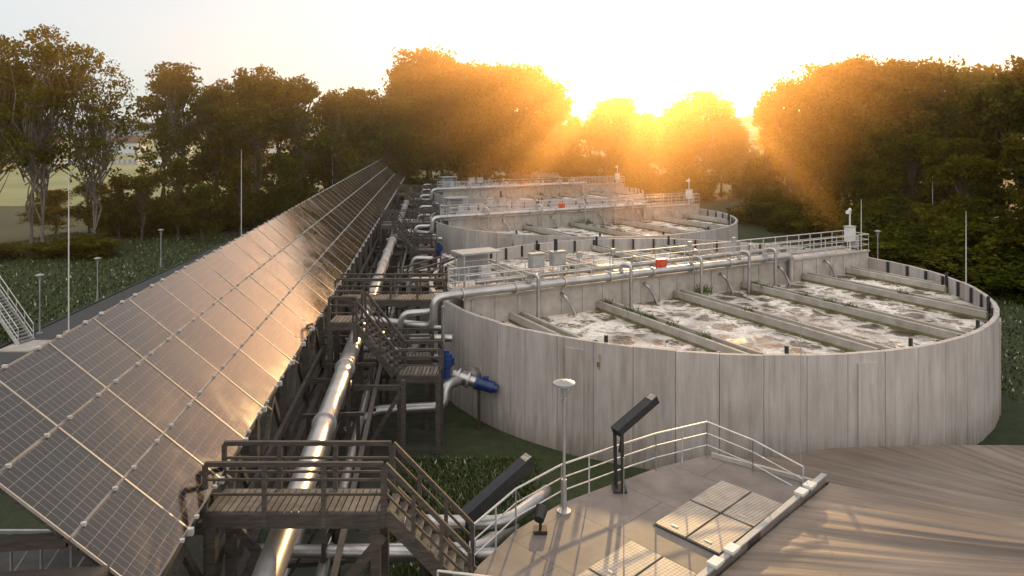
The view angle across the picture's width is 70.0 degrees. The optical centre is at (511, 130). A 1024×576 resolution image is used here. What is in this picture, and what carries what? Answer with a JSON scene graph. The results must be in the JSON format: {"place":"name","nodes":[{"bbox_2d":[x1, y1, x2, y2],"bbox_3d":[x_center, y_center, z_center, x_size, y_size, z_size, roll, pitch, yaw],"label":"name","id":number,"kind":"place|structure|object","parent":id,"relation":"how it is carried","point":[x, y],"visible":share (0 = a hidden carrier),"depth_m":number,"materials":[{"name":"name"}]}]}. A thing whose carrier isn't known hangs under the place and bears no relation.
{"place":"outdoors","nodes":[
{"label":"outdoors","id":0,"kind":"place"},
{"bbox_2d":[0,185,252,367],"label":"service road","id":1,"kind":"structure","parent":0,"point":[55,328],"depth_m":57.44,"materials":[{"name":"asphalt"}]},
{"bbox_2d":[165,228,447,575],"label":"gravel yard","id":2,"kind":"structure","parent":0,"point":[420,440],"depth_m":33.10,"materials":[{"name":"gravel"}]},
{"bbox_2d":[0,158,405,575],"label":"solar panel canopy","id":3,"kind":"object","parent":2,"relation":"on","point":[151,399],"visible":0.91,"depth_m":18.62,"materials":[{"name":"photovoltaic glass"},{"name":"aluminium"},{"name":"galvanised steel"}]},
{"bbox_2d":[237,196,418,575],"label":"pipe rack","id":4,"kind":"object","parent":2,"relation":"on","point":[336,562],"visible":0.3,"depth_m":25.53,"materials":[{"name":"metal"}]},
{"bbox_2d":[251,187,412,575],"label":"air main pipe","id":5,"kind":"object","parent":4,"relation":"on","point":[276,553],"visible":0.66,"depth_m":23.61,"materials":[{"name":"silver metal"}]},
{"bbox_2d":[309,256,453,474],"bbox_3d":[-6.200,10.625,38.808,6.300,6.750,18.576,0,0,0],"label":"timber gangway","id":6,"kind":"object","parent":2,"relation":"on","point":[417,367],"visible":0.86,"depth_m":32.58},
{"bbox_2d":[251,485,550,575],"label":"transfer pipe","id":7,"kind":"object","parent":2,"relation":"on","point":[352,553],"visible":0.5,"depth_m":19.95,"materials":[{"name":"silver metal"}]},
{"bbox_2d":[374,205,445,289],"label":"timber gangway","id":8,"kind":"object","parent":2,"relation":"on","point":[416,249],"visible":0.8,"depth_m":65.52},
{"bbox_2d":[394,184,439,229],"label":"timber gangway","id":9,"kind":"object","parent":2,"relation":"on","point":[407,194],"visible":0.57,"depth_m":98.07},
{"bbox_2d":[0,137,763,205],"bbox_3d":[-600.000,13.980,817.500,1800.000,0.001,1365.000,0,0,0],"label":"meadow field","id":10,"kind":"structure","parent":0,"point":[14,191],"depth_m":204.97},
{"bbox_2d":[0,136,1023,534],"bbox_3d":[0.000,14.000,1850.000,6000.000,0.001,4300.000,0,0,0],"label":"ground","id":11,"kind":"structure","parent":0,"point":[464,436],"depth_m":37.66,"materials":[{"name":"green plant"}]},
{"bbox_2d":[0,276,34,344],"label":"metal staircase","id":12,"kind":"structure","parent":11,"relation":"on","point":[19,320],"depth_m":48.59,"materials":[{"name":"metal"}]},
{"bbox_2d":[0,34,41,174],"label":"tall ash tree","id":13,"kind":"object","parent":11,"relation":"on","point":[18,67],"visible":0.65,"depth_m":83.11,"materials":[{"name":"green plant"}]},
{"bbox_2d":[0,38,93,241],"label":"tall ash tree","id":14,"kind":"object","parent":11,"relation":"on","point":[45,157],"visible":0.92,"depth_m":81.07,"materials":[{"name":"green plant"}]},
{"bbox_2d":[0,529,95,571],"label":"lattice catwalk","id":15,"kind":"object","parent":11,"relation":"on","point":[67,557],"visible":0.34,"depth_m":15.04,"materials":[{"name":"metal"}]},
{"bbox_2d":[14,188,81,236],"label":"deciduous tree","id":16,"kind":"object","parent":11,"relation":"on","point":[55,197],"visible":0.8,"depth_m":94.58,"materials":[{"name":"green plant"}]},
{"bbox_2d":[0,24,100,243],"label":"tall ash tree","id":17,"kind":"object","parent":11,"relation":"on","point":[6,104],"visible":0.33,"depth_m":85.68,"materials":[{"name":"green plant"}]},
{"bbox_2d":[42,232,124,260],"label":"shrub","id":18,"kind":"object","parent":11,"relation":"on","point":[84,246],"visible":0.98,"depth_m":79.58,"materials":[{"name":"green plant"}]},
{"bbox_2d":[27,41,150,238],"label":"tall ash tree","id":19,"kind":"object","parent":11,"relation":"on","point":[96,143],"visible":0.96,"depth_m":83.69,"materials":[{"name":"green plant"}]},
{"bbox_2d":[66,181,112,234],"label":"deciduous tree","id":20,"kind":"object","parent":11,"relation":"on","point":[84,210],"visible":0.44,"depth_m":96.10,"materials":[{"name":"green plant"}]},
{"bbox_2d":[95,173,138,237],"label":"deciduous tree","id":21,"kind":"object","parent":11,"relation":"on","point":[116,185],"visible":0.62,"depth_m":94.75,"materials":[{"name":"green plant"}]},
{"bbox_2d":[87,192,158,238],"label":"shrub","id":22,"kind":"object","parent":11,"relation":"on","point":[106,228],"visible":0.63,"depth_m":93.78,"materials":[{"name":"green plant"}]},
{"bbox_2d":[121,174,168,239],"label":"deciduous tree","id":23,"kind":"object","parent":11,"relation":"on","point":[140,185],"visible":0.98,"depth_m":92.85,"materials":[{"name":"green plant"}]},
{"bbox_2d":[119,62,196,197],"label":"open crowned tree","id":24,"kind":"object","parent":11,"relation":"on","point":[152,105],"visible":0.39,"depth_m":105.36,"materials":[{"name":"green plant"}]},
{"bbox_2d":[160,157,198,238],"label":"deciduous tree","id":25,"kind":"object","parent":11,"relation":"on","point":[179,167],"visible":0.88,"depth_m":93.48,"materials":[{"name":"green plant"}]},
{"bbox_2d":[146,61,224,191],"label":"open crowned tree","id":26,"kind":"object","parent":11,"relation":"on","point":[176,83],"visible":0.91,"depth_m":103.08,"materials":[{"name":"green plant"}]},
{"bbox_2d":[166,183,226,241],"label":"deciduous tree","id":27,"kind":"object","parent":11,"relation":"on","point":[203,193],"visible":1,"depth_m":90.71,"materials":[{"name":"green plant"}]},
{"bbox_2d":[153,89,268,199],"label":"deciduous tree","id":28,"kind":"object","parent":11,"relation":"on","point":[197,172],"visible":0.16,"depth_m":108.30,"materials":[{"name":"green plant"}]},
{"bbox_2d":[190,78,237,200],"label":"open crowned tree","id":29,"kind":"object","parent":11,"relation":"on","point":[217,92],"visible":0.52,"depth_m":106.81,"materials":[{"name":"green plant"}]},
{"bbox_2d":[202,78,273,190],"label":"open crowned tree","id":30,"kind":"object","parent":11,"relation":"on","point":[244,147],"visible":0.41,"depth_m":104.32,"materials":[{"name":"green plant"}]},
{"bbox_2d":[218,164,261,235],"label":"deciduous tree","id":31,"kind":"object","parent":11,"relation":"on","point":[249,213],"visible":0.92,"depth_m":96.93,"materials":[{"name":"green plant"}]},
{"bbox_2d":[208,64,291,227],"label":"open crowned tree","id":32,"kind":"object","parent":11,"relation":"on","point":[262,86],"visible":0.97,"depth_m":103.02,"materials":[{"name":"green plant"}]},
{"bbox_2d":[211,186,299,230],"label":"shrub","id":33,"kind":"object","parent":11,"relation":"on","point":[259,199],"visible":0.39,"depth_m":101.94,"materials":[{"name":"green plant"}]},
{"bbox_2d":[258,155,304,214],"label":"deciduous tree","id":34,"kind":"object","parent":11,"relation":"on","point":[288,166],"visible":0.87,"depth_m":99.64,"materials":[{"name":"green plant"}]},
{"bbox_2d":[252,75,333,190],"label":"deciduous tree","id":35,"kind":"object","parent":11,"relation":"on","point":[312,178],"visible":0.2,"depth_m":111.06,"materials":[{"name":"green plant"}]},
{"bbox_2d":[264,73,334,190],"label":"open crowned tree","id":36,"kind":"object","parent":11,"relation":"on","point":[305,93],"visible":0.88,"depth_m":106.83,"materials":[{"name":"green plant"}]},
{"bbox_2d":[289,91,371,189],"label":"deciduous tree","id":37,"kind":"object","parent":11,"relation":"on","point":[325,177],"visible":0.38,"depth_m":113.85,"materials":[{"name":"green plant"}]},
{"bbox_2d":[202,440,476,575],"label":"timber stair platform","id":38,"kind":"structure","parent":11,"relation":"on","point":[234,513],"depth_m":16.47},
{"bbox_2d":[315,89,365,183],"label":"open crowned tree","id":39,"kind":"object","parent":11,"relation":"on","point":[337,107],"visible":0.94,"depth_m":111.44,"materials":[{"name":"green plant"}]},
{"bbox_2d":[321,86,400,182],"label":"deciduous tree","id":40,"kind":"object","parent":11,"relation":"on","point":[363,110],"visible":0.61,"depth_m":116.67,"materials":[{"name":"green plant"}]},
{"bbox_2d":[354,97,409,165],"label":"open crowned tree","id":41,"kind":"object","parent":11,"relation":"on","point":[392,123],"visible":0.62,"depth_m":121.19,"materials":[{"name":"green plant"}]},
{"bbox_2d":[365,61,440,179],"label":"deciduous tree","id":42,"kind":"object","parent":11,"relation":"on","point":[424,108],"visible":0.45,"depth_m":135.40,"materials":[{"name":"green plant"}]},
{"bbox_2d":[373,95,441,182],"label":"deciduous tree","id":43,"kind":"object","parent":11,"relation":"on","point":[402,159],"visible":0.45,"depth_m":126.69,"materials":[{"name":"green plant"}]},
{"bbox_2d":[375,45,463,197],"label":"deciduous tree","id":44,"kind":"object","parent":11,"relation":"on","point":[417,56],"visible":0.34,"depth_m":136.10,"materials":[{"name":"green plant"}]},
{"bbox_2d":[415,55,489,186],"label":"deciduous tree","id":45,"kind":"object","parent":11,"relation":"on","point":[441,127],"visible":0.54,"depth_m":135.91,"materials":[{"name":"green plant"}]},
{"bbox_2d":[451,368,498,430],"bbox_3d":[-1.738,12.591,34.238,2.266,2.819,0.760,0,0,11],"label":"mixer motor","id":46,"kind":"object","parent":11,"relation":"on","point":[478,383],"visible":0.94,"depth_m":34.06,"materials":[{"name":"blue metal"}]},
{"bbox_2d":[439,61,529,174],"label":"deciduous tree","id":47,"kind":"object","parent":11,"relation":"on","point":[482,77],"visible":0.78,"depth_m":133.86,"materials":[{"name":"green plant"}]},
{"bbox_2d":[463,62,553,176],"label":"deciduous tree","id":48,"kind":"object","parent":11,"relation":"on","point":[501,140],"visible":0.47,"depth_m":134.99,"materials":[{"name":"green plant"}]},
{"bbox_2d":[0,231,1023,575],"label":"meadow grass","id":49,"kind":"structure","parent":11,"relation":"on","point":[462,481],"depth_m":57.73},
{"bbox_2d":[483,63,557,175],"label":"deciduous tree","id":50,"kind":"object","parent":11,"relation":"on","point":[531,76],"visible":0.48,"depth_m":137.84,"materials":[{"name":"green plant"}]},
{"bbox_2d":[411,165,643,209],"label":"aeration tank","id":51,"kind":"object","parent":11,"relation":"on","point":[569,190],"visible":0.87,"depth_m":107.86,"materials":[{"name":"concrete"}]},
{"bbox_2d":[509,77,589,174],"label":"deciduous tree","id":52,"kind":"object","parent":11,"relation":"on","point":[554,91],"visible":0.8,"depth_m":138.22,"materials":[{"name":"green plant"}]},
{"bbox_2d":[540,95,583,181],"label":"deciduous tree","id":53,"kind":"object","parent":11,"relation":"on","point":[556,156],"visible":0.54,"depth_m":140.97,"materials":[{"name":"green plant"}]},
{"bbox_2d":[400,178,737,267],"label":"aeration tank","id":54,"kind":"object","parent":11,"relation":"on","point":[501,222],"visible":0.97,"depth_m":73.41,"materials":[{"name":"concrete"}]},
{"bbox_2d":[558,116,594,179],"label":"deciduous tree","id":55,"kind":"object","parent":11,"relation":"on","point":[574,129],"visible":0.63,"depth_m":143.62,"materials":[{"name":"green plant"}]},
{"bbox_2d":[579,119,606,174],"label":"deciduous tree","id":56,"kind":"object","parent":11,"relation":"on","point":[590,146],"visible":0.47,"depth_m":154.48,"materials":[{"name":"green plant"}]},
{"bbox_2d":[584,99,629,182],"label":"deciduous tree","id":57,"kind":"object","parent":11,"relation":"on","point":[600,121],"visible":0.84,"depth_m":153.33,"materials":[{"name":"green plant"}]},
{"bbox_2d":[593,96,656,179],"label":"deciduous tree","id":58,"kind":"object","parent":11,"relation":"on","point":[626,112],"visible":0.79,"depth_m":153.89,"materials":[{"name":"green plant"}]},
{"bbox_2d":[472,455,804,575],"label":"concrete deck","id":59,"kind":"structure","parent":11,"relation":"on","point":[586,533],"depth_m":19.73,"materials":[{"name":"concrete"}]},
{"bbox_2d":[462,453,535,564],"bbox_3d":[-0.350,10.741,19.694,2.246,3.522,0.638,0,0,-28],"label":"angled spotlight","id":60,"kind":"object","parent":59,"relation":"on","point":[497,489],"visible":0.7,"depth_m":19.66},
{"bbox_2d":[553,379,574,514],"bbox_3d":[1.450,8.765,20.350,0.620,3.670,0.620,0,0,0],"label":"street lamp","id":61,"kind":"object","parent":59,"relation":"on","point":[563,385],"visible":1,"depth_m":20.31,"materials":[{"name":"metal"}]},
{"bbox_2d":[437,421,803,575],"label":"deck railing","id":62,"kind":"object","parent":59,"relation":"on","point":[561,477],"visible":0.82,"depth_m":21.60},
{"bbox_2d":[611,393,659,493],"bbox_3d":[3.685,9.321,21.842,1.712,2.563,0.625,0,0,-25],"label":"angled spotlight","id":63,"kind":"object","parent":59,"relation":"on","point":[633,416],"visible":0.99,"depth_m":21.72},
{"bbox_2d":[577,541,696,575],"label":"access hatch","id":64,"kind":"object","parent":59,"relation":"on","point":[639,560],"visible":0.97,"depth_m":17.72,"materials":[{"name":"galvanised steel"},{"name":"dark rubber"}]},
{"bbox_2d":[653,480,782,555],"bbox_3d":[5.750,10.559,20.150,3.564,0.077,2.020,0,0,-44],"label":"access hatch","id":65,"kind":"object","parent":59,"relation":"on","point":[716,518],"visible":0.94,"depth_m":19.97,"materials":[{"name":"metal"}]},
{"bbox_2d":[696,452,826,575],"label":"deck kerb","id":66,"kind":"structure","parent":59,"relation":"on","point":[763,528],"depth_m":19.55,"materials":[{"name":"concrete"}]},
{"bbox_2d":[617,111,660,175],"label":"deciduous tree","id":67,"kind":"object","parent":11,"relation":"on","point":[646,118],"visible":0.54,"depth_m":155.94,"materials":[{"name":"green plant"}]},
{"bbox_2d":[620,171,661,202],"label":"shrub","id":68,"kind":"object","parent":11,"relation":"on","point":[645,184],"visible":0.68,"depth_m":141.26,"materials":[{"name":"green plant"}]},
{"bbox_2d":[634,111,695,177],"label":"deciduous tree","id":69,"kind":"object","parent":11,"relation":"on","point":[665,147],"visible":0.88,"depth_m":153.67,"materials":[{"name":"green plant"}]},
{"bbox_2d":[370,208,1000,469],"bbox_3d":[9.909,9.885,45.300,34.349,8.670,31.989,0,0,0],"label":"aeration tank","id":70,"kind":"object","parent":11,"relation":"on","point":[783,349],"visible":0.97,"depth_m":34.19,"materials":[{"name":"concrete"}]},
{"bbox_2d":[343,256,480,432],"bbox_3d":[-5.593,10.873,41.041,7.083,5.265,17.129,0,0,-11],"label":"process pipework","id":71,"kind":"object","parent":70,"relation":"attached to","point":[449,384],"visible":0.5,"depth_m":34.95,"materials":[{"name":"silver metal"}]},
{"bbox_2d":[658,98,713,174],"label":"deciduous tree","id":72,"kind":"object","parent":11,"relation":"on","point":[672,113],"visible":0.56,"depth_m":154.08,"materials":[{"name":"green plant"}]},
{"bbox_2d":[652,164,719,200],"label":"shrub","id":73,"kind":"object","parent":11,"relation":"on","point":[687,174],"visible":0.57,"depth_m":144.57,"materials":[{"name":"green plant"}]},
{"bbox_2d":[669,88,743,195],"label":"deciduous tree","id":74,"kind":"object","parent":11,"relation":"on","point":[704,104],"visible":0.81,"depth_m":153.15,"materials":[{"name":"green plant"}]},
{"bbox_2d":[701,99,741,191],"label":"deciduous tree","id":75,"kind":"object","parent":11,"relation":"on","point":[723,124],"visible":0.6,"depth_m":155.10,"materials":[{"name":"green plant"}]},
{"bbox_2d":[719,166,758,200],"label":"shrub","id":76,"kind":"object","parent":11,"relation":"on","point":[733,176],"visible":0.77,"depth_m":147.35,"materials":[{"name":"green plant"}]},
{"bbox_2d":[741,98,785,191],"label":"deciduous tree","id":77,"kind":"object","parent":11,"relation":"on","point":[766,175],"visible":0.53,"depth_m":119.73,"materials":[{"name":"green plant"}]},
{"bbox_2d":[745,188,793,228],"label":"shrub","id":78,"kind":"object","parent":11,"relation":"on","point":[756,203],"visible":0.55,"depth_m":106.08,"materials":[{"name":"green plant"}]},
{"bbox_2d":[760,198,795,232],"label":"shrub","id":79,"kind":"object","parent":11,"relation":"on","point":[775,220],"visible":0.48,"depth_m":101.23,"materials":[{"name":"green plant"}]},
{"bbox_2d":[753,76,833,191],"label":"deciduous tree","id":80,"kind":"object","parent":11,"relation":"on","point":[772,109],"visible":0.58,"depth_m":115.42,"materials":[{"name":"green plant"}]},
{"bbox_2d":[766,131,823,222],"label":"deciduous tree","id":81,"kind":"object","parent":11,"relation":"on","point":[792,147],"visible":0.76,"depth_m":107.42,"materials":[{"name":"green plant"}]},
{"bbox_2d":[771,61,853,188],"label":"deciduous tree","id":82,"kind":"object","parent":11,"relation":"on","point":[812,82],"visible":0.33,"depth_m":111.83,"materials":[{"name":"green plant"}]},
{"bbox_2d":[775,191,850,235],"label":"shrub","id":83,"kind":"object","parent":11,"relation":"on","point":[816,200],"visible":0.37,"depth_m":96.25,"materials":[{"name":"green plant"}]},
{"bbox_2d":[786,209,846,242],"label":"shrub","id":84,"kind":"object","parent":11,"relation":"on","point":[806,227],"visible":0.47,"depth_m":92.18,"materials":[{"name":"green plant"}]},
{"bbox_2d":[796,198,868,242],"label":"shrub","id":85,"kind":"object","parent":11,"relation":"on","point":[826,220],"visible":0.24,"depth_m":91.78,"materials":[{"name":"green plant"}]},
{"bbox_2d":[797,123,871,204],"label":"deciduous tree","id":86,"kind":"object","parent":11,"relation":"on","point":[838,137],"visible":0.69,"depth_m":99.21,"materials":[{"name":"green plant"}]},
{"bbox_2d":[790,53,921,204],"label":"deciduous tree","id":87,"kind":"object","parent":11,"relation":"on","point":[853,73],"visible":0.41,"depth_m":104.87,"materials":[{"name":"green plant"}]},
{"bbox_2d":[835,123,903,206],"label":"deciduous tree","id":88,"kind":"object","parent":11,"relation":"on","point":[871,141],"visible":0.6,"depth_m":93.21,"materials":[{"name":"green plant"}]},
{"bbox_2d":[720,445,1023,575],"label":"covered digester tank","id":89,"kind":"object","parent":11,"relation":"on","point":[934,510],"visible":0.9,"depth_m":19.69,"materials":[{"name":"concrete"}]},
{"bbox_2d":[835,234,930,269],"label":"shrub","id":90,"kind":"object","parent":11,"relation":"on","point":[886,243],"visible":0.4,"depth_m":71.78,"materials":[{"name":"green plant"}]},
{"bbox_2d":[830,191,941,250],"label":"shrub","id":91,"kind":"object","parent":11,"relation":"on","point":[899,203],"visible":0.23,"depth_m":82.98,"materials":[{"name":"green plant"}]},
{"bbox_2d":[841,56,931,194],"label":"deciduous tree","id":92,"kind":"object","parent":11,"relation":"on","point":[864,114],"visible":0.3,"depth_m":100.19,"materials":[{"name":"green plant"}]},
{"bbox_2d":[859,131,941,210],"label":"deciduous tree","id":93,"kind":"object","parent":11,"relation":"on","point":[906,150],"visible":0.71,"depth_m":87.58,"materials":[{"name":"green plant"}]},
{"bbox_2d":[843,219,967,270],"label":"shrub","id":94,"kind":"object","parent":11,"relation":"on","point":[897,232],"visible":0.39,"depth_m":73.43,"materials":[{"name":"green plant"}]},
{"bbox_2d":[857,55,1003,191],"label":"deciduous tree","id":95,"kind":"object","parent":11,"relation":"on","point":[926,83],"visible":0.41,"depth_m":93.50,"materials":[{"name":"green plant"}]},
{"bbox_2d":[905,136,1006,221],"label":"deciduous tree","id":96,"kind":"object","parent":11,"relation":"on","point":[946,148],"visible":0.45,"depth_m":81.29,"materials":[{"name":"green plant"}]},
{"bbox_2d":[902,74,1023,176],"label":"deciduous tree","id":97,"kind":"object","parent":11,"relation":"on","point":[926,119],"visible":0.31,"depth_m":89.31,"materials":[{"name":"green plant"}]},
{"bbox_2d":[904,207,1023,274],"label":"shrub","id":98,"kind":"object","parent":11,"relation":"on","point":[958,229],"visible":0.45,"depth_m":69.64,"materials":[{"name":"green plant"}]},
{"bbox_2d":[918,63,1009,196],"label":"deciduous tree","id":99,"kind":"object","parent":11,"relation":"on","point":[978,73],"visible":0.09,"depth_m":98.08,"materials":[{"name":"green plant"}]},
{"bbox_2d":[909,240,1023,296],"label":"shrub","id":100,"kind":"object","parent":11,"relation":"on","point":[972,272],"visible":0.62,"depth_m":64.55,"materials":[{"name":"green plant"}]},
{"bbox_2d":[916,242,1023,284],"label":"shrub","id":101,"kind":"object","parent":11,"relation":"on","point":[930,247],"visible":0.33,"depth_m":66.27,"materials":[{"name":"green plant"}]},
{"bbox_2d":[933,154,1014,225],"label":"deciduous tree","id":102,"kind":"object","parent":11,"relation":"on","point":[968,172],"visible":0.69,"depth_m":74.86,"materials":[{"name":"green plant"}]},
{"bbox_2d":[947,83,1012,207],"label":"deciduous tree","id":103,"kind":"object","parent":11,"relation":"on","point":[973,107],"visible":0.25,"depth_m":82.79,"materials":[{"name":"green plant"}]},
{"bbox_2d":[965,213,1023,265],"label":"shrub","id":104,"kind":"object","parent":11,"relation":"on","point":[1002,232],"visible":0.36,"depth_m":67.41,"materials":[{"name":"green plant"}]},
{"bbox_2d":[970,53,1023,218],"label":"deciduous tree","id":105,"kind":"object","parent":11,"relation":"on","point":[1009,96],"visible":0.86,"depth_m":78.22,"materials":[{"name":"green plant"}]},
{"bbox_2d":[972,260,1023,303],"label":"shrub","id":106,"kind":"object","parent":11,"relation":"on","point":[1003,277],"visible":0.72,"depth_m":59.98,"materials":[{"name":"green plant"}]},
{"bbox_2d":[978,133,1023,251],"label":"deciduous tree","id":107,"kind":"object","parent":11,"relation":"on","point":[1013,157],"visible":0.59,"depth_m":71.43,"materials":[{"name":"green plant"}]},
{"bbox_2d":[0,0,1023,127],"label":"sky","id":108,"kind":"structure","parent":0,"point":[650,52],"materials":[{"name":"white"}]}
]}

